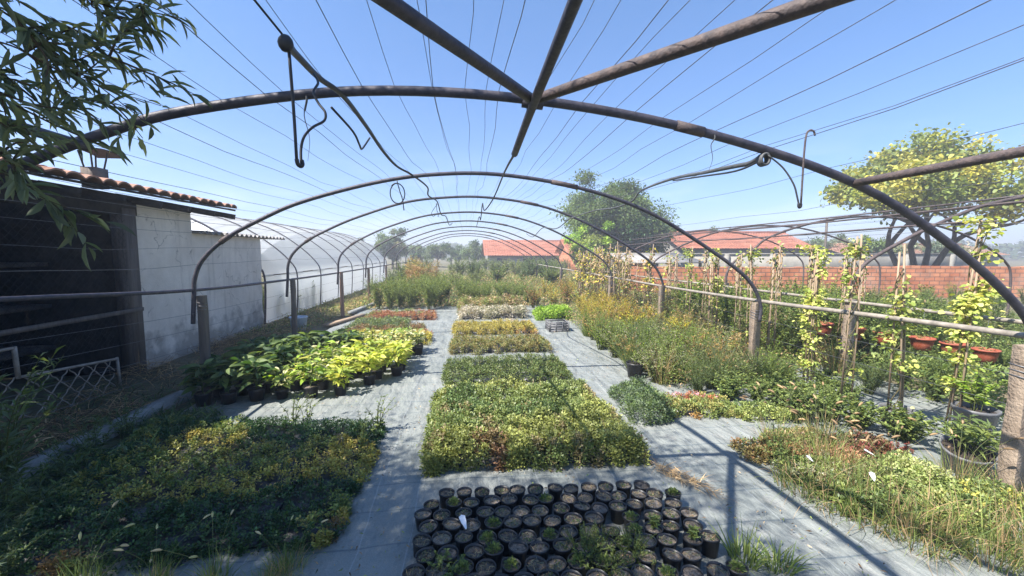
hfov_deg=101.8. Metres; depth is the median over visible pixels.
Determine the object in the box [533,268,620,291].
rough grass
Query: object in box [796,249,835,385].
climbing plant
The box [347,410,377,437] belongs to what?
weed
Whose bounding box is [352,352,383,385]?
potted plant
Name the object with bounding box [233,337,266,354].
potted plant
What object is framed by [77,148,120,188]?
chimney
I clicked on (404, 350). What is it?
potted plant
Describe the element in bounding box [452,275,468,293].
tall plant
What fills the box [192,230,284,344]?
lean to
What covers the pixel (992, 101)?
sky
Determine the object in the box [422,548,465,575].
weed
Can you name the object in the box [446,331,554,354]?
plant bed
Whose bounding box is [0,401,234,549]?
green weeds
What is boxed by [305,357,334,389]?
potted plant
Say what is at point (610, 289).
tunnel hoop
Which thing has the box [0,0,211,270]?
willow tree
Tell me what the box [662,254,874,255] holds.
wire
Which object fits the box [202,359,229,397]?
potted plant
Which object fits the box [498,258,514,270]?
bush
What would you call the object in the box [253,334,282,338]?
potted plant
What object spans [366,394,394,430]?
weed
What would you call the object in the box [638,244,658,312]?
climbing plant
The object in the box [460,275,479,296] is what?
tall plant
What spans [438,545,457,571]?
nursery pot
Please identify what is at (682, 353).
shrub
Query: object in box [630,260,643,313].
climbing plant
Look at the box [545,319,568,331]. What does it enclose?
plastic crate
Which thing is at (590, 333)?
shrub
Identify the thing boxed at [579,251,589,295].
climbing plant
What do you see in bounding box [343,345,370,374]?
potted plant
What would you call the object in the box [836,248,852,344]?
climbing plant
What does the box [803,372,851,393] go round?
shrub
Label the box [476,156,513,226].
ridge hose
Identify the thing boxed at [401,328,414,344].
potted plant
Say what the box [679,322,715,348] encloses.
shrub
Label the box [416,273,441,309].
tall plant
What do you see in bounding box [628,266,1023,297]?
brick wall
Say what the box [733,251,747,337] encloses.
climbing plant
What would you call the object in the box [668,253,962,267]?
yard wall
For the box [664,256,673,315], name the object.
climbing plant
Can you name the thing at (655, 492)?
nursery pot
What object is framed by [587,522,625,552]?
weed
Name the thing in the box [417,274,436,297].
tall plant
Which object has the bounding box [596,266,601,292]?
climbing plant
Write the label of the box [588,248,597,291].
climbing plant
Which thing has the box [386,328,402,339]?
potted plant
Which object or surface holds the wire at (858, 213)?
attached to the tunnel hoop at (846, 305)
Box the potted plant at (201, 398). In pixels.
[177,358,227,406]
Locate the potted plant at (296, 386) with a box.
[281,354,312,390]
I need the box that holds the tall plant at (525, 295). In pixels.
[519,282,533,304]
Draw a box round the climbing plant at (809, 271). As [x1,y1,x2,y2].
[792,244,827,379]
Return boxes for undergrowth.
[576,285,1003,314]
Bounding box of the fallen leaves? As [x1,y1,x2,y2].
[89,308,1019,575]
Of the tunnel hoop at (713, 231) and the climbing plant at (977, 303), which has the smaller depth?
the climbing plant at (977, 303)
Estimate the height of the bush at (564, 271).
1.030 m
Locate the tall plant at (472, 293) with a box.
[466,283,481,297]
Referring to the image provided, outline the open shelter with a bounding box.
[607,253,703,266]
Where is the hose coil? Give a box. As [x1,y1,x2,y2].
[390,180,404,210]
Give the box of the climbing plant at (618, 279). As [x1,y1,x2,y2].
[612,256,621,305]
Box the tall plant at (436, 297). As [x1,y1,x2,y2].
[428,281,443,307]
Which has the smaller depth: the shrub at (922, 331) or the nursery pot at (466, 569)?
the nursery pot at (466, 569)
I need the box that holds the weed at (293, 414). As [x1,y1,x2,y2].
[280,392,310,424]
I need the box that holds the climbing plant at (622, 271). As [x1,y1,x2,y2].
[615,256,628,306]
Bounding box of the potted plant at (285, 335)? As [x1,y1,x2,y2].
[278,333,298,361]
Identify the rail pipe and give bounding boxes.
[0,262,404,301]
[531,263,1023,338]
[585,268,1022,324]
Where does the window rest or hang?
in the farm house at (506, 253)
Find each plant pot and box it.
[625,350,643,378]
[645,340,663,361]
[939,409,1000,478]
[946,364,1007,433]
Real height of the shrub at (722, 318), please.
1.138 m
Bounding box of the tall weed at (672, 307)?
[655,278,683,326]
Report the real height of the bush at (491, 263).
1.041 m
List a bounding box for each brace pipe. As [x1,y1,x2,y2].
[371,0,532,103]
[539,0,854,103]
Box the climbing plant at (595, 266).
[590,256,600,292]
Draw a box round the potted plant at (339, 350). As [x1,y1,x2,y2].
[319,346,343,357]
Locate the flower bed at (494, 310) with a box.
[457,303,529,319]
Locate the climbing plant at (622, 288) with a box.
[614,262,628,306]
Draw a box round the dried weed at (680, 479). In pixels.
[638,454,735,501]
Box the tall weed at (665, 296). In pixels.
[652,277,677,320]
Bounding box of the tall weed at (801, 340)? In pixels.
[773,293,830,358]
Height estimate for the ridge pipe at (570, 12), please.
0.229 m
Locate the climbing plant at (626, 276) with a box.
[617,255,634,303]
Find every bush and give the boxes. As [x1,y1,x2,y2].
[0,345,67,504]
[381,268,401,281]
[393,261,411,278]
[421,255,434,271]
[446,270,464,286]
[449,258,467,273]
[462,257,482,282]
[467,270,484,282]
[472,259,481,269]
[475,266,487,278]
[480,257,490,269]
[485,261,497,270]
[485,262,510,283]
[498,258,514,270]
[507,259,522,275]
[516,265,529,281]
[519,256,541,280]
[534,257,551,276]
[538,264,564,288]
[539,259,555,274]
[557,264,568,276]
[561,258,570,268]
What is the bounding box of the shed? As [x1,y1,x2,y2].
[0,157,236,376]
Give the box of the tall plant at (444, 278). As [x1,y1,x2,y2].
[433,272,452,284]
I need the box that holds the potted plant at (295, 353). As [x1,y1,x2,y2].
[274,341,304,376]
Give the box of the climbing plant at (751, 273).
[741,244,765,351]
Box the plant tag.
[459,515,466,528]
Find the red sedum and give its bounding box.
[889,440,913,454]
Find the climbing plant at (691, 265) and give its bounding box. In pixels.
[681,246,696,322]
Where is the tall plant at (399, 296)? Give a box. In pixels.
[391,283,411,307]
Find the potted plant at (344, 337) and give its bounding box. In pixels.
[328,332,361,363]
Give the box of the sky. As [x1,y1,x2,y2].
[0,0,1023,256]
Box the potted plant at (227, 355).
[200,351,243,380]
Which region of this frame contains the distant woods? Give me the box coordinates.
[368,236,1023,259]
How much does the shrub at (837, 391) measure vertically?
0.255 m
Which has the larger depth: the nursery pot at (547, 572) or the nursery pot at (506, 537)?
the nursery pot at (506, 537)
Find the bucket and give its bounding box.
[289,315,307,332]
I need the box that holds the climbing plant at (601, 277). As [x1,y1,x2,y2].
[595,246,610,294]
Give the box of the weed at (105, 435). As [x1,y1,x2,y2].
[33,412,142,456]
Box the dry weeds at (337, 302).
[233,293,367,339]
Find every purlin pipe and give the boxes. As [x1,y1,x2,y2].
[1,117,92,150]
[615,220,998,245]
[632,201,1023,239]
[654,194,1023,235]
[678,203,1020,235]
[850,146,1023,186]
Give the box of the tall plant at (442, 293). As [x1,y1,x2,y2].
[431,276,450,305]
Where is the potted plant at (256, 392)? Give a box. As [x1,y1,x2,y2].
[230,354,279,401]
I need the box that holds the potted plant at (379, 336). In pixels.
[373,333,387,348]
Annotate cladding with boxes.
[0,201,143,375]
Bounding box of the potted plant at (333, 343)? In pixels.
[322,340,351,366]
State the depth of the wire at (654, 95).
2.12 m
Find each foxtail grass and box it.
[45,500,134,575]
[114,514,210,575]
[151,509,245,575]
[246,515,328,575]
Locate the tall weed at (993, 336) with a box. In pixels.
[979,305,1016,347]
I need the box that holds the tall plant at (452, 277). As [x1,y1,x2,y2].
[440,273,453,291]
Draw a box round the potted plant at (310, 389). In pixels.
[295,358,327,398]
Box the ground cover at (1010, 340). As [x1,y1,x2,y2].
[778,310,1023,421]
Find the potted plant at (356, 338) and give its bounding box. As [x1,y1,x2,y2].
[341,330,363,346]
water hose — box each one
[253,0,452,224]
[527,152,770,236]
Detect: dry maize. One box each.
[402,255,414,283]
[406,262,415,283]
[409,257,424,282]
[412,259,425,284]
[426,265,436,279]
[429,259,442,278]
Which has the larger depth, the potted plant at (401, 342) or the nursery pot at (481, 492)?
the potted plant at (401, 342)
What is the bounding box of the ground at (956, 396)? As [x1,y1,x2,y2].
[14,256,1023,504]
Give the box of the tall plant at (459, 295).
[452,274,467,298]
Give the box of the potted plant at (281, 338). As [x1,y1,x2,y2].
[264,337,297,341]
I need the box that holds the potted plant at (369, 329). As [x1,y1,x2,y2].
[363,328,379,348]
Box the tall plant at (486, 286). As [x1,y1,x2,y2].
[480,279,494,297]
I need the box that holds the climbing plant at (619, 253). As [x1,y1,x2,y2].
[614,241,624,303]
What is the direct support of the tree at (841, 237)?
on the ground at (956, 396)
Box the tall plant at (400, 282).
[391,274,415,305]
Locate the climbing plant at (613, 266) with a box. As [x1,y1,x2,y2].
[611,254,617,302]
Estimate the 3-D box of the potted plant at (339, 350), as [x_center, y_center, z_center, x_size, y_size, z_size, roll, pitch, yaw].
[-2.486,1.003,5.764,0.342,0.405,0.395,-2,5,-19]
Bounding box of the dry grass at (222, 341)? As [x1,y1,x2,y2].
[0,326,298,469]
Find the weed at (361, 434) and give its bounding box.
[357,416,378,448]
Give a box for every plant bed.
[0,413,388,575]
[341,321,425,332]
[349,315,411,326]
[349,327,432,344]
[363,308,436,320]
[417,375,650,477]
[440,352,575,385]
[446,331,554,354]
[451,318,538,335]
[455,292,525,313]
[532,303,573,320]
[607,374,677,426]
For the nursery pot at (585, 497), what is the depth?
2.72 m
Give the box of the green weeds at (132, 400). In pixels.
[0,379,212,511]
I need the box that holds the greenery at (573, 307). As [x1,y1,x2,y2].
[549,298,803,388]
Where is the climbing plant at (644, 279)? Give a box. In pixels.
[639,259,648,306]
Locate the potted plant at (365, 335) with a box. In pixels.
[359,330,372,343]
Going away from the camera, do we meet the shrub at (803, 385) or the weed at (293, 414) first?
the weed at (293, 414)
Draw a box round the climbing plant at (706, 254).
[697,243,709,330]
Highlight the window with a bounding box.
[496,258,505,264]
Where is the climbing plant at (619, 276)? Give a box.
[615,252,621,303]
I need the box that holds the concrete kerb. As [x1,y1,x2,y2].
[0,390,192,483]
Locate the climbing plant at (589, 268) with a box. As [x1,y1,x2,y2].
[583,254,598,300]
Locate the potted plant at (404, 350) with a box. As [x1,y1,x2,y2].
[384,341,413,370]
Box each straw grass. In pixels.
[629,334,703,385]
[648,306,699,328]
[674,301,704,327]
[674,310,715,337]
[706,335,753,369]
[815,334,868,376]
[815,339,829,364]
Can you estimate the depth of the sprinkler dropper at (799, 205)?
2.46 m
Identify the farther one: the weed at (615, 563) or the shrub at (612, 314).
the shrub at (612, 314)
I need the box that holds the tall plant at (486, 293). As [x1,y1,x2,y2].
[480,284,492,297]
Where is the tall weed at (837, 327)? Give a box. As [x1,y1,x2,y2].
[831,304,842,344]
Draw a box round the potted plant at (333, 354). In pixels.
[321,350,342,380]
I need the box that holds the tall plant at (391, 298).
[378,277,403,309]
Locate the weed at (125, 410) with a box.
[80,393,147,437]
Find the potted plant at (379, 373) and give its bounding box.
[361,349,392,379]
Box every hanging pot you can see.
[814,313,834,334]
[854,316,866,339]
[872,309,897,343]
[908,312,936,350]
[939,319,965,355]
[971,321,1001,362]
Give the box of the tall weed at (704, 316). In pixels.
[695,298,721,333]
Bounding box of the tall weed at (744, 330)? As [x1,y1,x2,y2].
[729,300,764,351]
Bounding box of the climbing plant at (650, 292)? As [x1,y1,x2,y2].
[647,258,658,304]
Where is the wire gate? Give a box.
[0,346,122,428]
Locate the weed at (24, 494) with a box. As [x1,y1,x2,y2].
[0,446,80,512]
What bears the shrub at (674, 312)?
on the landscape fabric
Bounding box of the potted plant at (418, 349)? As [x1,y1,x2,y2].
[412,330,426,354]
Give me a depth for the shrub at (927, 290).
14.51 m
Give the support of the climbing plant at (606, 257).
on the landscape fabric
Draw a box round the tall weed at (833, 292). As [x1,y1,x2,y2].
[824,282,845,319]
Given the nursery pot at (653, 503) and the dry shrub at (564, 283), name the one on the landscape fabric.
the nursery pot at (653, 503)
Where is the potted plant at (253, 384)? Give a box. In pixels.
[236,354,260,386]
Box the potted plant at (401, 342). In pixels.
[395,339,411,358]
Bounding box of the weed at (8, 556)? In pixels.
[0,502,59,575]
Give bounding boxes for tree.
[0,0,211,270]
[373,227,409,268]
[402,243,426,259]
[409,245,427,264]
[421,243,449,266]
[441,243,465,263]
[447,249,471,265]
[459,239,484,262]
[549,168,681,270]
[561,220,615,270]
[706,225,737,246]
[798,235,842,252]
[818,122,1023,265]
[828,234,862,249]
[851,234,907,252]
[906,238,975,255]
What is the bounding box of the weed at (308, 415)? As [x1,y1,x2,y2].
[297,393,323,418]
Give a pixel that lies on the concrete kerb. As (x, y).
(171, 399)
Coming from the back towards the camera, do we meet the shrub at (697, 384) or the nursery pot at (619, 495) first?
the shrub at (697, 384)
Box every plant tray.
[655,389,745,419]
[728,434,804,464]
[729,399,799,423]
[760,425,824,445]
[772,449,856,487]
[797,442,862,464]
[808,473,913,524]
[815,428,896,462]
[827,459,926,503]
[848,449,955,493]
[891,483,999,536]
[916,471,1023,522]
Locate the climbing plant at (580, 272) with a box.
[574,248,586,295]
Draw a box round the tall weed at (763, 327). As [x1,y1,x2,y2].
[742,292,792,349]
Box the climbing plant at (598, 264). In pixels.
[595,245,599,295]
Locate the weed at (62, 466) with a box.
[30,423,104,482]
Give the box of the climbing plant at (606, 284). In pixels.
[605,244,612,294]
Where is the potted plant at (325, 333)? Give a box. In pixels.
[319,329,349,344]
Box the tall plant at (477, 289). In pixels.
[471,279,491,302]
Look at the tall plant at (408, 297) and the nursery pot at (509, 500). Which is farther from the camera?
the tall plant at (408, 297)
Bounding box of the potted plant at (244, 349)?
[223,343,261,381]
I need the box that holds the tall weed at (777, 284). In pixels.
[763,274,793,295]
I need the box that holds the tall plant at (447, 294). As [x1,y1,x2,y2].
[438,275,455,302]
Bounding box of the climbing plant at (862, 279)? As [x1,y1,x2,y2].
[856,247,872,358]
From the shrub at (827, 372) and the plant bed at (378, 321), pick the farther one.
the plant bed at (378, 321)
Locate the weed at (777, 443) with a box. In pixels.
[757,421,797,458]
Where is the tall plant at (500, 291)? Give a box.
[493,278,511,295]
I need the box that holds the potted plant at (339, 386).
[323,365,354,395]
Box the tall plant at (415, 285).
[405,271,424,304]
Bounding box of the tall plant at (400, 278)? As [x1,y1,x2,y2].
[393,272,410,284]
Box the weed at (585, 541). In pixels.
[559,520,613,568]
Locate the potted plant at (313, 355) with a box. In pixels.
[291,348,319,383]
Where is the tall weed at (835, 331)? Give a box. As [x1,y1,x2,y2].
[827,320,840,342]
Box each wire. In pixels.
[0,32,439,238]
[0,56,422,232]
[0,199,405,245]
[0,244,414,251]
[0,255,384,271]
[0,272,376,343]
[0,304,335,428]
[1,276,379,369]
[2,291,350,398]
[4,217,418,248]
[7,150,415,240]
[16,93,412,232]
[29,174,391,237]
[29,191,395,241]
[73,0,422,222]
[92,144,410,235]
[154,0,434,224]
[186,0,431,218]
[266,0,447,226]
[316,0,449,222]
[366,0,455,223]
[417,1,462,231]
[425,0,460,216]
[465,0,473,216]
[468,0,503,229]
[473,0,525,216]
[480,0,594,217]
[485,0,620,215]
[485,0,668,224]
[488,0,689,223]
[491,10,825,232]
[495,0,734,221]
[495,0,990,236]
[496,25,1023,238]
[497,0,772,222]
[499,0,895,229]
[504,123,1023,242]
[506,57,1023,236]
[525,60,1023,229]
[538,179,1023,242]
[545,223,1023,247]
[615,301,999,433]
[616,232,914,247]
[616,285,1004,372]
[616,293,1005,403]
[631,201,994,238]
[631,215,951,241]
[649,195,1020,235]
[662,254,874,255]
[685,208,1017,236]
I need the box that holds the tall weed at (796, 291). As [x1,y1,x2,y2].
[781,285,802,302]
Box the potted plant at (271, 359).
[245,354,282,393]
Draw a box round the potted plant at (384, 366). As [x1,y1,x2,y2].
[369,346,391,371]
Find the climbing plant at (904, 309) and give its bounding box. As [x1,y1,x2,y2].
[871,244,930,428]
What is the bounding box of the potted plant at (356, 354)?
[342,347,367,378]
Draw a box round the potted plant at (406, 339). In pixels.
[399,336,415,358]
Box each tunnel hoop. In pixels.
[0,85,1023,495]
[191,171,762,389]
[285,195,664,334]
[337,211,612,316]
[365,220,581,302]
[383,226,562,284]
[396,230,547,286]
[405,233,537,275]
[412,235,527,263]
[613,230,803,293]
[646,225,880,298]
[721,215,1011,317]
[837,195,1023,375]
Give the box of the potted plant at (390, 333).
[384,331,400,341]
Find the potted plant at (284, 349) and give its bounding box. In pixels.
[259,343,297,386]
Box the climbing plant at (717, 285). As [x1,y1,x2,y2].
[706,248,728,335]
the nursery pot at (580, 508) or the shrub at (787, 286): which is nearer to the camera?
the nursery pot at (580, 508)
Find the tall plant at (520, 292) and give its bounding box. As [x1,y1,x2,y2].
[513,280,528,296]
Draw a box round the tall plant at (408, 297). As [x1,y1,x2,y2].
[400,282,422,307]
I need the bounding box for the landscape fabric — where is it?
[0,305,1023,575]
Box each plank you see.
[323,314,366,326]
[348,301,383,313]
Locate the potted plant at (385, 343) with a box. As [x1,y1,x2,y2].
[375,338,398,366]
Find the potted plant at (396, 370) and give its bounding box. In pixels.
[382,345,410,376]
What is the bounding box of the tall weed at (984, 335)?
[975,310,1007,346]
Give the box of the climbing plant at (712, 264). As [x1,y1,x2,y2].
[703,253,717,341]
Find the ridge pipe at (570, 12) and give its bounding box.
[511,0,582,156]
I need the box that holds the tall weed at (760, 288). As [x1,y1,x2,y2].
[749,278,773,298]
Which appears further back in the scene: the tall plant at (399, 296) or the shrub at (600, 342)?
the tall plant at (399, 296)
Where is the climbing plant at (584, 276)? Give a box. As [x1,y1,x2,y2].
[577,256,587,296]
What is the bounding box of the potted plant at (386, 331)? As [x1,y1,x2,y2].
[378,329,393,343]
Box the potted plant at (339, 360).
[329,356,356,386]
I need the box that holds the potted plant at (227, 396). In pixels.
[202,360,251,404]
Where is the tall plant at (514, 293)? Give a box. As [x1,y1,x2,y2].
[509,284,519,296]
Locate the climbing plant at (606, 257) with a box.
[596,251,610,297]
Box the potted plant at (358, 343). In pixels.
[349,338,376,366]
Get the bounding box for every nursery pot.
[402,563,424,575]
[412,533,430,557]
[413,508,431,531]
[415,547,435,575]
[419,519,437,545]
[423,499,439,519]
[425,562,447,575]
[432,531,453,557]
[433,509,449,530]
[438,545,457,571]
[439,488,454,508]
[441,517,461,543]
[446,496,461,517]
[452,557,473,575]
[455,507,471,529]
[455,531,472,556]
[456,487,471,506]
[463,497,479,517]
[463,518,481,542]
[464,543,484,572]
[467,572,483,575]
[474,486,489,506]
[476,506,493,529]
[476,558,495,575]
[477,530,496,557]
[483,540,503,570]
[484,495,500,515]
[484,516,502,540]
[494,485,509,505]
[494,505,510,527]
[494,573,508,575]
[498,529,517,556]
[500,493,516,513]
[501,555,520,575]
[503,514,521,538]
[508,540,528,568]
[509,485,525,505]
[512,505,528,527]
[514,571,533,575]
[518,529,536,554]
[522,494,538,513]
[522,514,540,537]
[526,555,546,575]
[527,483,543,504]
[529,541,549,559]
[532,505,548,526]
[537,492,553,514]
[537,568,558,575]
[540,526,558,553]
[544,515,560,536]
[545,555,566,575]
[547,483,562,503]
[553,502,569,524]
[553,537,572,566]
[559,524,577,540]
[560,492,576,511]
[561,569,581,575]
[563,483,578,500]
[564,512,582,537]
[568,551,588,575]
[573,501,590,523]
[574,537,594,554]
[577,492,592,510]
[581,482,596,502]
[581,523,599,539]
[585,511,602,531]
[586,568,607,575]
[592,502,607,524]
[593,551,612,572]
[595,490,612,512]
[596,536,615,554]
[598,481,613,492]
[603,524,619,549]
[609,500,626,524]
[610,490,626,502]
[611,565,632,575]
[615,480,631,499]
[615,534,633,551]
[615,550,635,569]
[622,509,639,531]
[626,498,642,516]
[626,522,644,544]
[630,489,646,510]
[631,563,653,575]
[634,480,649,491]
[636,533,656,552]
[637,549,656,574]
[643,509,662,523]
[644,497,662,512]
[644,514,662,546]
[646,488,662,500]
[656,563,678,575]
[657,533,676,558]
[661,520,679,544]
[662,507,680,523]
[662,547,682,571]
[664,497,681,511]
[665,487,681,499]
[679,507,698,528]
[681,548,701,567]
[681,564,703,575]
[682,524,702,551]
[683,518,703,534]
[699,530,720,557]
[705,561,730,575]
[725,559,748,575]
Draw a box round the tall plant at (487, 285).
[479,279,493,292]
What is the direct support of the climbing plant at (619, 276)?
on the landscape fabric
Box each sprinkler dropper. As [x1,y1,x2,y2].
[287,52,326,167]
[767,129,815,208]
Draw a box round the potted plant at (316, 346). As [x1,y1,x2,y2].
[310,342,331,357]
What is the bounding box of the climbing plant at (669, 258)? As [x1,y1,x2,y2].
[660,252,674,302]
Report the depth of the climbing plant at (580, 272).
13.77 m
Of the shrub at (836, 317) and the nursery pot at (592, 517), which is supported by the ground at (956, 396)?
the shrub at (836, 317)
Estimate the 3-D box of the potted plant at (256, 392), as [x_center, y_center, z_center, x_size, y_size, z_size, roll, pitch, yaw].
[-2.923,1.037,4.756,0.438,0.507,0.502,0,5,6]
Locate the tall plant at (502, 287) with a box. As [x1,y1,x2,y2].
[496,279,511,294]
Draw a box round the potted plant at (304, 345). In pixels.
[286,337,310,362]
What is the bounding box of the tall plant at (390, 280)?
[381,276,397,289]
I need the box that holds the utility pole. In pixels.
[823,220,833,266]
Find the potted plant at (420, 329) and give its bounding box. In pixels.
[413,328,425,345]
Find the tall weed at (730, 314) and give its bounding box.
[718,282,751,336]
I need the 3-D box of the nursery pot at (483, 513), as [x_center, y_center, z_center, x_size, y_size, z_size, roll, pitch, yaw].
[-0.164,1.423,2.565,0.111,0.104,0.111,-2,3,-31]
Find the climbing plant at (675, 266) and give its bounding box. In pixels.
[671,251,680,311]
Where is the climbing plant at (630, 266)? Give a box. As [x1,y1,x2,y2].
[620,251,633,296]
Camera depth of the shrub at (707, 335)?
6.96 m
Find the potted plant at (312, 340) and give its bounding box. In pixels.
[288,330,322,347]
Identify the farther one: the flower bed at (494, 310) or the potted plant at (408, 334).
the flower bed at (494, 310)
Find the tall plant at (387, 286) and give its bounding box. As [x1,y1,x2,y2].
[377,277,398,300]
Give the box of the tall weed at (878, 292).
[871,282,885,299]
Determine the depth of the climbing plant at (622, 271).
10.44 m
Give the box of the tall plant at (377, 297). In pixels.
[362,274,386,308]
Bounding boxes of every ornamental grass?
[574,318,591,336]
[583,299,632,336]
[590,324,615,347]
[605,315,666,369]
[609,335,636,359]
[617,300,672,351]
[620,308,648,337]
[652,344,711,382]
[661,305,703,349]
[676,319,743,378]
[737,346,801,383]
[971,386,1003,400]
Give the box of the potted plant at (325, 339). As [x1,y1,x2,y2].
[319,335,341,357]
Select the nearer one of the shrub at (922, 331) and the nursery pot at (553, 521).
the nursery pot at (553, 521)
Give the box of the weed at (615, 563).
[587,542,635,575]
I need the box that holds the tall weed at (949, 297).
[944,283,957,298]
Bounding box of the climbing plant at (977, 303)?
[929,215,1009,421]
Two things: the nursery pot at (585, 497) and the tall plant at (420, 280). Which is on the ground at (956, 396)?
the tall plant at (420, 280)
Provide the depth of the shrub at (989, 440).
3.42 m
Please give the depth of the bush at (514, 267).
28.78 m
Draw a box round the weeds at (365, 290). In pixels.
[237,280,396,336]
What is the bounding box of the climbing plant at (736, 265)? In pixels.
[729,253,743,325]
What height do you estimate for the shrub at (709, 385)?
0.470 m
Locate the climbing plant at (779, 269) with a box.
[769,240,787,356]
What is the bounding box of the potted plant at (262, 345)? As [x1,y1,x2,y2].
[251,337,286,355]
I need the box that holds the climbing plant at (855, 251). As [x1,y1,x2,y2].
[833,234,873,412]
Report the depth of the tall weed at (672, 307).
8.80 m
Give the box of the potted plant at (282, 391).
[262,364,298,399]
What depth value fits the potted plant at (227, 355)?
5.09 m
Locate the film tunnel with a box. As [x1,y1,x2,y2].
[190,213,386,323]
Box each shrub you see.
[522,280,542,307]
[527,289,545,305]
[537,278,555,300]
[543,287,563,304]
[555,273,573,293]
[555,276,575,304]
[558,278,577,302]
[569,290,591,313]
[575,297,593,310]
[576,304,602,327]
[578,304,611,339]
[579,301,595,319]
[583,296,599,310]
[583,312,615,349]
[587,289,602,300]
[587,307,613,323]
[589,298,614,322]
[590,288,616,309]
[590,297,612,311]
[594,289,617,302]
[597,320,635,357]
[598,304,621,321]
[602,305,621,323]
[603,295,619,313]
[603,316,636,341]
[610,334,640,359]
[612,292,636,316]
[612,299,644,315]
[612,302,631,322]
[615,304,637,323]
[617,310,644,326]
[628,313,654,330]
[628,324,669,354]
[628,336,686,382]
[630,285,657,305]
[630,303,653,326]
[631,309,656,324]
[632,312,664,334]
[635,333,667,352]
[635,338,668,369]
[639,317,674,339]
[640,320,686,349]
[643,303,664,323]
[649,323,703,363]
[652,289,680,313]
[660,301,691,321]
[661,341,716,376]
[663,316,693,335]
[666,272,700,303]
[667,304,699,327]
[671,281,704,320]
[672,360,724,392]
[673,279,710,322]
[678,273,721,297]
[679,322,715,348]
[681,329,717,357]
[682,278,730,322]
[684,338,728,366]
[687,353,740,389]
[691,325,716,349]
[695,288,743,323]
[698,340,733,368]
[699,286,746,336]
[699,365,754,388]
[702,367,759,399]
[703,316,741,342]
[703,338,748,365]
[705,332,732,354]
[707,322,747,355]
[709,359,756,376]
[715,322,748,352]
[721,279,770,305]
[729,345,788,379]
[729,353,764,383]
[735,299,784,330]
[743,376,784,401]
[746,284,801,312]
[746,369,793,392]
[754,293,790,326]
[754,345,792,373]
[754,374,810,402]
[759,326,787,357]
[762,295,804,327]
[763,298,822,360]
[764,353,804,374]
[765,385,840,420]
[765,389,816,405]
[766,281,806,303]
[766,362,810,383]
[774,285,860,350]
[777,375,829,394]
[785,275,825,301]
[789,291,839,314]
[798,387,864,420]
[799,277,857,296]
[799,383,859,408]
[800,282,840,306]
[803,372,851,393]
[806,364,845,381]
[813,381,863,400]
[817,329,870,361]
[825,391,894,429]
[826,300,874,351]
[826,378,870,398]
[827,312,855,337]
[835,294,886,341]
[838,358,904,394]
[849,287,900,321]
[850,358,896,386]
[859,307,915,368]
[860,299,918,345]
[864,401,954,443]
[865,287,882,298]
[872,284,950,356]
[874,304,945,357]
[876,348,927,389]
[882,293,944,320]
[895,341,932,359]
[904,374,950,400]
[906,290,957,309]
[906,302,960,367]
[910,290,934,304]
[914,287,943,303]
[914,299,957,344]
[916,350,970,401]
[919,284,934,297]
[921,345,962,378]
[928,413,998,436]
[932,328,953,356]
[933,303,962,335]
[946,311,994,341]
[947,286,964,299]
[968,428,1000,449]
[972,298,1023,345]
[982,344,1011,378]
[989,296,1004,306]
[989,297,1006,311]
[1016,287,1023,303]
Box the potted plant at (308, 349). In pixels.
[301,348,324,363]
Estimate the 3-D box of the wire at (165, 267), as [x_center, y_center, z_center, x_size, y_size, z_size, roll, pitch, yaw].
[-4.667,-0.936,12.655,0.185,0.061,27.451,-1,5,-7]
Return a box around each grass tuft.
[121,548,186,575]
[181,548,242,575]
[235,546,295,575]
[256,525,335,575]
[711,514,779,575]
[739,382,821,453]
[743,529,817,575]
[750,436,880,514]
[768,384,858,455]
[777,452,896,526]
[782,382,860,445]
[787,394,884,475]
[792,453,988,569]
[816,419,900,496]
[844,492,1004,575]
[846,420,942,483]
[854,461,1022,575]
[896,464,1023,567]
[908,417,1023,490]
[909,501,1023,575]
[935,441,1022,495]
[952,479,1023,575]
[956,485,1023,551]
[970,463,1023,541]
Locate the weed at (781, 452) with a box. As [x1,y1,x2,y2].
[763,430,807,471]
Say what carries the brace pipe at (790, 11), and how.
attached to the tunnel hoop at (1010, 461)
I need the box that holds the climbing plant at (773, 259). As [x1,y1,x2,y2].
[765,247,782,358]
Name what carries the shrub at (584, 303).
on the landscape fabric
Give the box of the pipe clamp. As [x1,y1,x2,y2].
[521,100,543,109]
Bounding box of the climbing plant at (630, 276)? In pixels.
[625,251,635,307]
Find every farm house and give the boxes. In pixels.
[482,240,570,269]
[554,239,646,273]
[647,231,811,266]
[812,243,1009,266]
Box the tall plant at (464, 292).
[455,278,472,296]
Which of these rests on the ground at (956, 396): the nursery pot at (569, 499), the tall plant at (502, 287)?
the tall plant at (502, 287)
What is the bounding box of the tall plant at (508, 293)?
[502,278,513,294]
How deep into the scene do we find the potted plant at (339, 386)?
4.91 m
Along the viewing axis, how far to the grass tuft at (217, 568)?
2.12 m
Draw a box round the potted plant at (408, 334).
[396,329,412,349]
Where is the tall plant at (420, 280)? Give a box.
[412,271,432,294]
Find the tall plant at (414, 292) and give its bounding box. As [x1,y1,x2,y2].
[403,281,420,306]
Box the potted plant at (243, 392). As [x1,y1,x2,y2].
[219,351,261,395]
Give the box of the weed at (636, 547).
[607,526,656,566]
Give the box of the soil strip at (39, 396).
[0,277,395,506]
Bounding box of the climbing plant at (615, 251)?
[610,246,621,297]
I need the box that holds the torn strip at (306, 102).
[304,96,309,156]
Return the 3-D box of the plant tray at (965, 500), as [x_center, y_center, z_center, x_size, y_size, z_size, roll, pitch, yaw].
[2.725,1.387,2.639,0.570,0.170,0.427,-1,5,-6]
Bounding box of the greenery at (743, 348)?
[615,295,835,365]
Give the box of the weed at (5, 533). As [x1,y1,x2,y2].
[0,490,66,541]
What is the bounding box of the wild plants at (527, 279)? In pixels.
[355,269,616,309]
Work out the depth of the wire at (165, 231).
3.77 m
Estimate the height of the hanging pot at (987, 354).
0.636 m

